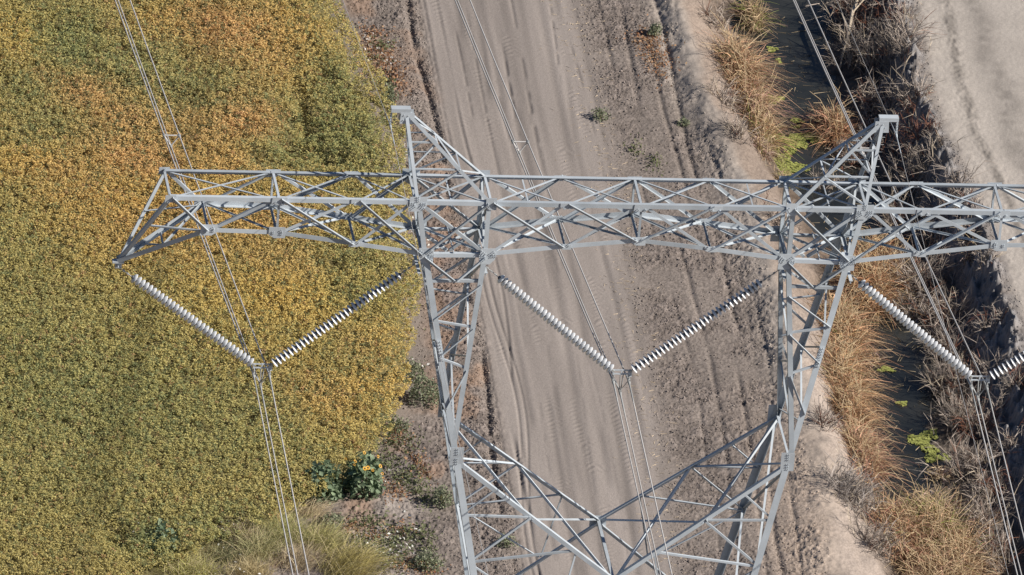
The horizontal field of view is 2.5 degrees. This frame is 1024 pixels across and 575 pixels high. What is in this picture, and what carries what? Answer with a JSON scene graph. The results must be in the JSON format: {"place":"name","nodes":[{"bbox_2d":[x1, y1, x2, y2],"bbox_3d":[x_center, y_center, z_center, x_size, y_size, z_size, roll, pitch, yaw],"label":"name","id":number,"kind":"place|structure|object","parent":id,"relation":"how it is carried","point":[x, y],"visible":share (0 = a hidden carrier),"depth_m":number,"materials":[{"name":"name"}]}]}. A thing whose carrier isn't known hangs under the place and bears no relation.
{"place":"outdoors","nodes":[
{"label":"outdoors","id":0,"kind":"place"},
{"bbox_2d":[117,0,297,574],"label":"conductor","id":1,"kind":"object","parent":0,"point":[223,289],"visible":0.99,"depth_m":708.50,"materials":[{"name":"metal"}]},
{"bbox_2d":[199,533,264,567],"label":"grass tuft","id":2,"kind":"object","parent":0,"point":[226,553],"visible":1,"depth_m":736.66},
{"bbox_2d":[0,0,1023,574],"bbox_3d":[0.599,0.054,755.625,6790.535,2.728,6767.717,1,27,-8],"label":"ground","id":3,"kind":"structure","parent":0,"point":[556,412],"depth_m":755.47,"materials":[{"name":"soil"}]},
{"bbox_2d":[138,518,179,559],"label":"sunflower plant","id":4,"kind":"object","parent":3,"relation":"on","point":[162,528],"visible":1,"depth_m":736.37,"materials":[{"name":"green plant"}]},
{"bbox_2d":[147,545,249,574],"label":"grass tuft","id":5,"kind":"object","parent":3,"relation":"on","point":[187,568],"visible":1,"depth_m":735.55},
{"bbox_2d":[0,0,422,574],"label":"soybean crop","id":6,"kind":"object","parent":3,"relation":"on","point":[297,162],"visible":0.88,"depth_m":752.07,"materials":[{"name":"yellow plant"}]},
{"bbox_2d":[222,513,272,550],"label":"grass tuft","id":7,"kind":"object","parent":3,"relation":"on","point":[249,530],"visible":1,"depth_m":737.74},
{"bbox_2d":[218,551,285,574],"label":"grass tuft","id":8,"kind":"object","parent":3,"relation":"on","point":[251,568],"visible":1,"depth_m":735.92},
{"bbox_2d":[223,520,299,567],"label":"grass tuft","id":9,"kind":"object","parent":3,"relation":"on","point":[261,548],"visible":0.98,"depth_m":737.08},
{"bbox_2d":[102,33,435,573],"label":"bindweed flowers","id":10,"kind":"object","parent":3,"relation":"on","point":[412,380],"visible":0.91,"depth_m":739.10,"materials":[{"name":"plant"}]},
{"bbox_2d":[234,502,331,553],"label":"grass tuft","id":11,"kind":"object","parent":3,"relation":"on","point":[292,528],"visible":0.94,"depth_m":738.09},
{"bbox_2d":[266,531,333,574],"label":"grass tuft","id":12,"kind":"object","parent":3,"relation":"on","point":[300,559],"visible":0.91,"depth_m":736.75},
{"bbox_2d":[288,496,346,520],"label":"grass tuft","id":13,"kind":"object","parent":3,"relation":"on","point":[308,510],"visible":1,"depth_m":739.83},
{"bbox_2d":[300,459,344,505],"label":"sunflower plant","id":14,"kind":"object","parent":3,"relation":"on","point":[334,488],"visible":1,"depth_m":740.66,"materials":[{"name":"green plant"}]},
{"bbox_2d":[317,511,347,527],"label":"green weed","id":15,"kind":"object","parent":3,"relation":"on","point":[334,515],"visible":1,"depth_m":739.19,"materials":[{"name":"green plant"}]},
{"bbox_2d":[290,510,381,558],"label":"grass tuft","id":16,"kind":"object","parent":3,"relation":"on","point":[326,537],"visible":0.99,"depth_m":737.86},
{"bbox_2d":[309,531,412,574],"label":"grass tuft","id":17,"kind":"object","parent":3,"relation":"on","point":[352,562],"visible":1,"depth_m":736.51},
{"bbox_2d":[339,449,385,500],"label":"sunflower plant","id":18,"kind":"object","parent":3,"relation":"on","point":[356,473],"visible":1,"depth_m":741.07,"materials":[{"name":"green plant"}]},
{"bbox_2d":[390,417,411,433],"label":"green weed","id":19,"kind":"object","parent":3,"relation":"on","point":[405,424],"visible":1,"depth_m":745.45,"materials":[{"name":"green plant"}]},
{"bbox_2d":[397,357,425,381],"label":"green weed","id":20,"kind":"object","parent":3,"relation":"on","point":[414,369],"visible":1,"depth_m":748.49,"materials":[{"name":"green plant"}]},
{"bbox_2d":[407,371,439,408],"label":"green weed","id":21,"kind":"object","parent":3,"relation":"on","point":[427,387],"visible":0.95,"depth_m":747.13,"materials":[{"name":"green plant"}]},
{"bbox_2d":[408,549,445,570],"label":"green weed","id":22,"kind":"object","parent":3,"relation":"on","point":[422,553],"visible":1,"depth_m":737.30,"materials":[{"name":"green plant"}]},
{"bbox_2d":[429,484,453,509],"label":"green weed","id":23,"kind":"object","parent":3,"relation":"on","point":[438,493],"visible":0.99,"depth_m":741.02,"materials":[{"name":"green plant"}]},
{"bbox_2d":[323,35,667,574],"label":"green weeds","id":24,"kind":"object","parent":3,"relation":"on","point":[412,537],"visible":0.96,"depth_m":741.62,"materials":[{"name":"green plant"}]},
{"bbox_2d":[324,14,686,574],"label":"russet weeds","id":25,"kind":"object","parent":3,"relation":"on","point":[398,81],"visible":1,"depth_m":767.86,"materials":[{"name":"brown plant"}]},
{"bbox_2d":[112,105,1023,574],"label":"transmission tower","id":26,"kind":"structure","parent":3,"relation":"on","point":[480,229],"depth_m":699.83,"materials":[{"name":"metal"}]},
{"bbox_2d":[119,267,254,366],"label":"insulator string","id":27,"kind":"object","parent":26,"relation":"hanging from","point":[177,309],"visible":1,"depth_m":699.19,"materials":[{"name":"ceramic"}]},
{"bbox_2d":[252,363,272,387],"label":"yoke","id":28,"kind":"object","parent":27,"relation":"hanging from","point":[269,367],"visible":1,"depth_m":700.30,"materials":[{"name":"metal"}]},
{"bbox_2d":[115,0,292,574],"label":"conductor","id":29,"kind":"object","parent":28,"relation":"hanging from","point":[220,288],"visible":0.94,"depth_m":707.25,"materials":[{"name":"metal"}]},
{"bbox_2d":[130,0,308,574],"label":"conductor","id":30,"kind":"object","parent":28,"relation":"hanging from","point":[235,287],"visible":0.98,"depth_m":707.61,"materials":[{"name":"metal"}]},
{"bbox_2d":[270,264,414,366],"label":"insulator string","id":31,"kind":"object","parent":26,"relation":"hanging from","point":[334,320],"visible":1,"depth_m":699.73,"materials":[{"name":"ceramic"}]},
{"bbox_2d":[389,113,391,128],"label":"shield wire hanger","id":32,"kind":"object","parent":26,"relation":"hanging from","point":[390,123],"visible":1,"depth_m":696.97,"materials":[{"name":"metal"}]},
{"bbox_2d":[343,2,487,573],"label":"shield wire","id":33,"kind":"object","parent":32,"relation":"hanging from","point":[424,283],"visible":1,"depth_m":689.28,"materials":[{"name":"metal"}]},
{"bbox_2d":[486,267,614,372],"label":"insulator string","id":34,"kind":"object","parent":26,"relation":"hanging from","point":[562,329],"visible":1,"depth_m":700.62,"materials":[{"name":"ceramic"}]},
{"bbox_2d":[611,369,631,394],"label":"yoke","id":35,"kind":"object","parent":34,"relation":"hanging from","point":[629,374],"visible":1,"depth_m":701.77,"materials":[{"name":"metal"}]},
{"bbox_2d":[455,0,656,574],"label":"conductor","id":36,"kind":"object","parent":35,"relation":"hanging from","point":[572,286],"visible":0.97,"depth_m":709.61,"materials":[{"name":"metal"}]},
{"bbox_2d":[469,0,671,574],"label":"conductor","id":37,"kind":"object","parent":35,"relation":"hanging from","point":[587,285],"visible":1,"depth_m":709.75,"materials":[{"name":"metal"}]},
{"bbox_2d":[629,270,779,372],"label":"insulator string","id":38,"kind":"object","parent":26,"relation":"hanging from","point":[689,330],"visible":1,"depth_m":701.20,"materials":[{"name":"ceramic"}]},
{"bbox_2d":[895,122,897,138],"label":"shield wire hanger","id":39,"kind":"object","parent":26,"relation":"hanging from","point":[896,132],"visible":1,"depth_m":699.03,"materials":[{"name":"metal"}]},
{"bbox_2d":[837,2,1007,572],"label":"shield wire","id":40,"kind":"object","parent":39,"relation":"hanging from","point":[933,282],"visible":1,"depth_m":691.62,"materials":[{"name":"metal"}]},
{"bbox_2d":[851,274,972,378],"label":"insulator string","id":41,"kind":"object","parent":26,"relation":"hanging from","point":[914,328],"visible":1,"depth_m":702.09,"materials":[{"name":"ceramic"}]},
{"bbox_2d":[969,375,989,400],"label":"yoke","id":42,"kind":"object","parent":41,"relation":"hanging from","point":[987,380],"visible":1,"depth_m":703.24,"materials":[{"name":"metal"}]},
{"bbox_2d":[793,0,1017,574],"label":"conductor","id":43,"kind":"object","parent":42,"relation":"hanging from","point":[924,289],"visible":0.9,"depth_m":710.79,"materials":[{"name":"metal"}]},
{"bbox_2d":[794,0,1021,574],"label":"conductor","id":44,"kind":"object","parent":42,"relation":"hanging from","point":[927,292],"visible":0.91,"depth_m":711.94,"materials":[{"name":"metal"}]},
{"bbox_2d":[807,0,1023,538],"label":"conductor","id":45,"kind":"object","parent":42,"relation":"hanging from","point":[933,275],"visible":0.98,"depth_m":711.61,"materials":[{"name":"metal"}]},
{"bbox_2d":[987,350,1023,379],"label":"insulator string","id":46,"kind":"object","parent":26,"relation":"hanging from","point":[1005,367],"visible":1,"depth_m":703.02,"materials":[{"name":"ceramic"}]},
{"bbox_2d":[591,107,611,121],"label":"green weed","id":47,"kind":"object","parent":3,"relation":"on","point":[598,111],"visible":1,"depth_m":766.14,"materials":[{"name":"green plant"}]},
{"bbox_2d":[539,0,690,574],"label":"straw litter","id":48,"kind":"object","parent":3,"relation":"on","point":[624,283],"visible":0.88,"depth_m":755.56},
{"bbox_2d":[342,0,1023,574],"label":"soil clods","id":49,"kind":"object","parent":3,"relation":"on","point":[508,508],"visible":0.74,"depth_m":755.25,"materials":[{"name":"soil"}]},
{"bbox_2d":[696,0,737,37],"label":"dry shrub","id":50,"kind":"object","parent":3,"relation":"on","point":[707,13],"visible":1,"depth_m":774.28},
{"bbox_2d":[702,74,748,113],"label":"dry shrub","id":51,"kind":"object","parent":3,"relation":"on","point":[722,97],"visible":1,"depth_m":768.15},
{"bbox_2d":[715,104,759,146],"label":"dry shrub","id":52,"kind":"object","parent":3,"relation":"on","point":[739,132],"visible":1,"depth_m":765.41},
{"bbox_2d":[701,15,803,125],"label":"reed clump","id":53,"kind":"object","parent":3,"relation":"on","point":[730,59],"visible":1,"depth_m":770.70,"materials":[{"name":"plant"}]},
{"bbox_2d":[722,0,783,35],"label":"reed clump","id":54,"kind":"object","parent":3,"relation":"on","point":[753,14],"visible":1,"depth_m":775.89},
{"bbox_2d":[724,49,805,136],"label":"reed clump","id":55,"kind":"object","parent":3,"relation":"on","point":[752,104],"visible":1,"depth_m":769.33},
{"bbox_2d":[738,98,802,165],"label":"reed clump","id":56,"kind":"object","parent":3,"relation":"on","point":[765,128],"visible":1,"depth_m":767.75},
{"bbox_2d":[748,126,792,170],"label":"reed clump","id":57,"kind":"object","parent":3,"relation":"on","point":[761,147],"visible":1,"depth_m":766.17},
{"bbox_2d":[798,389,846,435],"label":"dry shrub","id":58,"kind":"object","parent":3,"relation":"on","point":[827,420],"visible":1,"depth_m":747.62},
{"bbox_2d":[789,82,869,157],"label":"reed clump","id":59,"kind":"object","parent":3,"relation":"on","point":[831,124],"visible":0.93,"depth_m":768.84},
{"bbox_2d":[806,0,879,26],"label":"dry shrub","id":60,"kind":"object","parent":3,"relation":"on","point":[836,10],"visible":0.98,"depth_m":776.51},
{"bbox_2d":[820,134,873,170],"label":"dry shrub","id":61,"kind":"object","parent":3,"relation":"on","point":[858,154],"visible":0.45,"depth_m":767.41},
{"bbox_2d":[839,0,863,68],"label":"dead branch","id":62,"kind":"object","parent":3,"relation":"on","point":[855,7],"visible":0.96,"depth_m":774.18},
{"bbox_2d":[816,442,890,524],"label":"dry shrub","id":63,"kind":"object","parent":3,"relation":"on","point":[847,488],"visible":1,"depth_m":743.86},
{"bbox_2d":[820,0,889,35],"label":"dry shrub","id":64,"kind":"object","parent":3,"relation":"on","point":[865,14],"visible":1,"depth_m":775.28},
{"bbox_2d":[808,325,902,433],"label":"reed clump","id":65,"kind":"object","parent":3,"relation":"on","point":[845,367],"visible":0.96,"depth_m":752.16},
{"bbox_2d":[816,0,894,75],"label":"dry shrub","id":66,"kind":"object","parent":3,"relation":"on","point":[852,51],"visible":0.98,"depth_m":773.35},
{"bbox_2d":[817,357,907,455],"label":"reed clump","id":67,"kind":"object","parent":3,"relation":"on","point":[859,409],"visible":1,"depth_m":750.10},
{"bbox_2d":[815,233,928,331],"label":"reed clump","id":68,"kind":"object","parent":3,"relation":"on","point":[869,274],"visible":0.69,"depth_m":758.57,"materials":[{"name":"plant"}]},
{"bbox_2d":[833,398,916,502],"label":"reed clump","id":69,"kind":"object","parent":3,"relation":"on","point":[853,441],"visible":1,"depth_m":747.66,"materials":[{"name":"plant"}]},
{"bbox_2d":[854,105,901,154],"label":"dry shrub","id":70,"kind":"object","parent":3,"relation":"on","point":[873,134],"visible":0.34,"depth_m":768.75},
{"bbox_2d":[840,46,918,119],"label":"dry shrub","id":71,"kind":"object","parent":3,"relation":"on","point":[869,98],"visible":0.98,"depth_m":770.27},
{"bbox_2d":[846,220,916,284],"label":"reed clump","id":72,"kind":"object","parent":3,"relation":"on","point":[885,249],"visible":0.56,"depth_m":761.23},
{"bbox_2d":[834,1,934,84],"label":"dry shrub","id":73,"kind":"object","parent":3,"relation":"on","point":[889,50],"visible":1,"depth_m":772.35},
{"bbox_2d":[864,0,921,50],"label":"dry shrub","id":74,"kind":"object","parent":3,"relation":"on","point":[897,7],"visible":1,"depth_m":773.29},
{"bbox_2d":[862,187,927,234],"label":"dry shrub","id":75,"kind":"object","parent":3,"relation":"on","point":[887,219],"visible":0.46,"depth_m":763.40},
{"bbox_2d":[857,10,946,73],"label":"dry shrub","id":76,"kind":"object","parent":3,"relation":"on","point":[902,38],"visible":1,"depth_m":771.45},
{"bbox_2d":[865,56,943,123],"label":"dry shrub","id":77,"kind":"object","parent":3,"relation":"on","point":[905,82],"visible":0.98,"depth_m":768.70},
{"bbox_2d":[859,469,957,571],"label":"reed clump","id":78,"kind":"object","parent":3,"relation":"on","point":[908,523],"visible":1,"depth_m":743.43,"materials":[{"name":"plant"}]},
{"bbox_2d":[876,98,941,166],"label":"dry shrub","id":79,"kind":"object","parent":3,"relation":"on","point":[916,130],"visible":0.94,"depth_m":766.88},
{"bbox_2d":[891,62,937,139],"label":"dry shrub","id":80,"kind":"object","parent":3,"relation":"on","point":[917,94],"visible":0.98,"depth_m":768.20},
{"bbox_2d":[877,238,959,299],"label":"dry shrub","id":81,"kind":"object","parent":3,"relation":"on","point":[913,270],"visible":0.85,"depth_m":759.48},
{"bbox_2d":[878,128,964,199],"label":"dry shrub","id":82,"kind":"object","parent":3,"relation":"on","point":[913,174],"visible":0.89,"depth_m":765.17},
{"bbox_2d":[903,120,945,172],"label":"dry shrub","id":83,"kind":"object","parent":3,"relation":"on","point":[924,151],"visible":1,"depth_m":765.78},
{"bbox_2d":[886,268,973,331],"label":"dry shrub","id":84,"kind":"object","parent":3,"relation":"on","point":[943,306],"visible":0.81,"depth_m":757.29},
{"bbox_2d":[895,483,967,519],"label":"reed clump","id":85,"kind":"object","parent":3,"relation":"on","point":[947,500],"visible":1,"depth_m":746.01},
{"bbox_2d":[906,189,957,246],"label":"dry shrub","id":86,"kind":"object","parent":3,"relation":"on","point":[934,239],"visible":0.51,"depth_m":761.88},
{"bbox_2d":[880,470,992,572],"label":"reed clump","id":87,"kind":"object","parent":3,"relation":"on","point":[927,503],"visible":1,"depth_m":744.29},
{"bbox_2d":[882,529,990,574],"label":"reed clump","id":88,"kind":"object","parent":3,"relation":"on","point":[924,570],"visible":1,"depth_m":741.43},
{"bbox_2d":[922,460,955,484],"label":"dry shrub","id":89,"kind":"object","parent":3,"relation":"on","point":[939,471],"visible":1,"depth_m":748.06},
{"bbox_2d":[919,351,975,404],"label":"dry shrub","id":90,"kind":"object","parent":3,"relation":"on","point":[935,378],"visible":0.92,"depth_m":753.21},
{"bbox_2d":[909,310,992,367],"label":"dry shrub","id":91,"kind":"object","parent":3,"relation":"on","point":[944,342],"visible":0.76,"depth_m":755.15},
{"bbox_2d":[916,354,986,399],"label":"dry shrub","id":92,"kind":"object","parent":3,"relation":"on","point":[957,383],"visible":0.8,"depth_m":752.88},
{"bbox_2d":[898,491,1009,574],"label":"reed clump","id":93,"kind":"object","parent":3,"relation":"on","point":[961,549],"visible":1,"depth_m":742.50,"materials":[{"name":"plant"}]},
{"bbox_2d":[918,153,996,217],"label":"dry shrub","id":94,"kind":"object","parent":3,"relation":"on","point":[951,190],"visible":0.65,"depth_m":762.70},
{"bbox_2d":[931,171,986,227],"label":"dry shrub","id":95,"kind":"object","parent":3,"relation":"on","point":[965,191],"visible":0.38,"depth_m":761.56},
{"bbox_2d":[925,383,993,435],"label":"dry shrub","id":96,"kind":"object","parent":3,"relation":"on","point":[952,411],"visible":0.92,"depth_m":750.88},
{"bbox_2d":[946,231,982,271],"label":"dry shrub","id":97,"kind":"object","parent":3,"relation":"on","point":[968,256],"visible":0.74,"depth_m":759.80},
{"bbox_2d":[917,420,1017,487],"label":"dry shrub","id":98,"kind":"object","parent":3,"relation":"on","point":[969,458],"visible":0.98,"depth_m":748.06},
{"bbox_2d":[935,477,1023,541],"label":"dry shrub","id":99,"kind":"object","parent":3,"relation":"on","point":[984,518],"visible":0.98,"depth_m":744.93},
{"bbox_2d":[950,384,1014,442],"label":"dry shrub","id":100,"kind":"object","parent":3,"relation":"on","point":[981,421],"visible":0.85,"depth_m":750.29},
{"bbox_2d":[958,241,1006,286],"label":"dry shrub","id":101,"kind":"object","parent":3,"relation":"on","point":[980,252],"visible":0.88,"depth_m":758.35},
{"bbox_2d":[954,338,1016,396],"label":"dry shrub","id":102,"kind":"object","parent":3,"relation":"on","point":[984,366],"visible":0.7,"depth_m":752.57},
{"bbox_2d":[957,301,1014,357],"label":"dry shrub","id":103,"kind":"object","parent":3,"relation":"on","point":[986,324],"visible":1,"depth_m":755.01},
{"bbox_2d":[961,460,1018,508],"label":"dry shrub","id":104,"kind":"object","parent":3,"relation":"on","point":[988,481],"visible":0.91,"depth_m":746.49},
{"bbox_2d":[975,514,1023,572],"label":"dry shrub","id":105,"kind":"object","parent":3,"relation":"on","point":[1003,547],"visible":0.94,"depth_m":742.91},
{"bbox_2d":[983,417,1023,464],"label":"dry shrub","id":106,"kind":"object","parent":3,"relation":"on","point":[1012,443],"visible":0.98,"depth_m":748.53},
{"bbox_2d":[996,348,1023,400],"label":"dry shrub","id":107,"kind":"object","parent":3,"relation":"on","point":[1007,381],"visible":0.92,"depth_m":751.36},
{"bbox_2d":[457,0,660,574],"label":"conductor","id":108,"kind":"object","parent":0,"point":[573,283],"visible":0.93,"depth_m":711.00,"materials":[{"name":"metal"}]},
{"bbox_2d":[810,165,844,194],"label":"dry shrub","id":109,"kind":"object","parent":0,"point":[814,179],"visible":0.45,"depth_m":765.66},
{"bbox_2d":[768,15,932,568],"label":"floating debris","id":110,"kind":"object","parent":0,"point":[870,251],"visible":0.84,"depth_m":756.96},
{"bbox_2d":[729,0,998,574],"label":"water","id":111,"kind":"structure","parent":0,"point":[914,412],"depth_m":764.86,"materials":[{"name":"liquid"}]},
{"bbox_2d":[772,118,831,175],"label":"duckweed mat","id":112,"kind":"object","parent":111,"relation":"on","point":[789,165],"visible":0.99,"depth_m":768.07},
{"bbox_2d":[801,278,909,383],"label":"reed clump","id":113,"kind":"object","parent":111,"relation":"in","point":[843,321],"visible":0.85,"depth_m":755.24,"materials":[{"name":"plant"}]},
{"bbox_2d":[907,427,950,462],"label":"duckweed mat","id":114,"kind":"object","parent":111,"relation":"on","point":[931,457],"visible":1,"depth_m":750.02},
{"bbox_2d":[846,506,911,561],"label":"dry shrub","id":115,"kind":"object","parent":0,"point":[876,540],"visible":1,"depth_m":741.69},
{"bbox_2d":[881,282,933,321],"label":"dry shrub","id":116,"kind":"object","parent":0,"point":[906,307],"visible":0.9,"depth_m":757.85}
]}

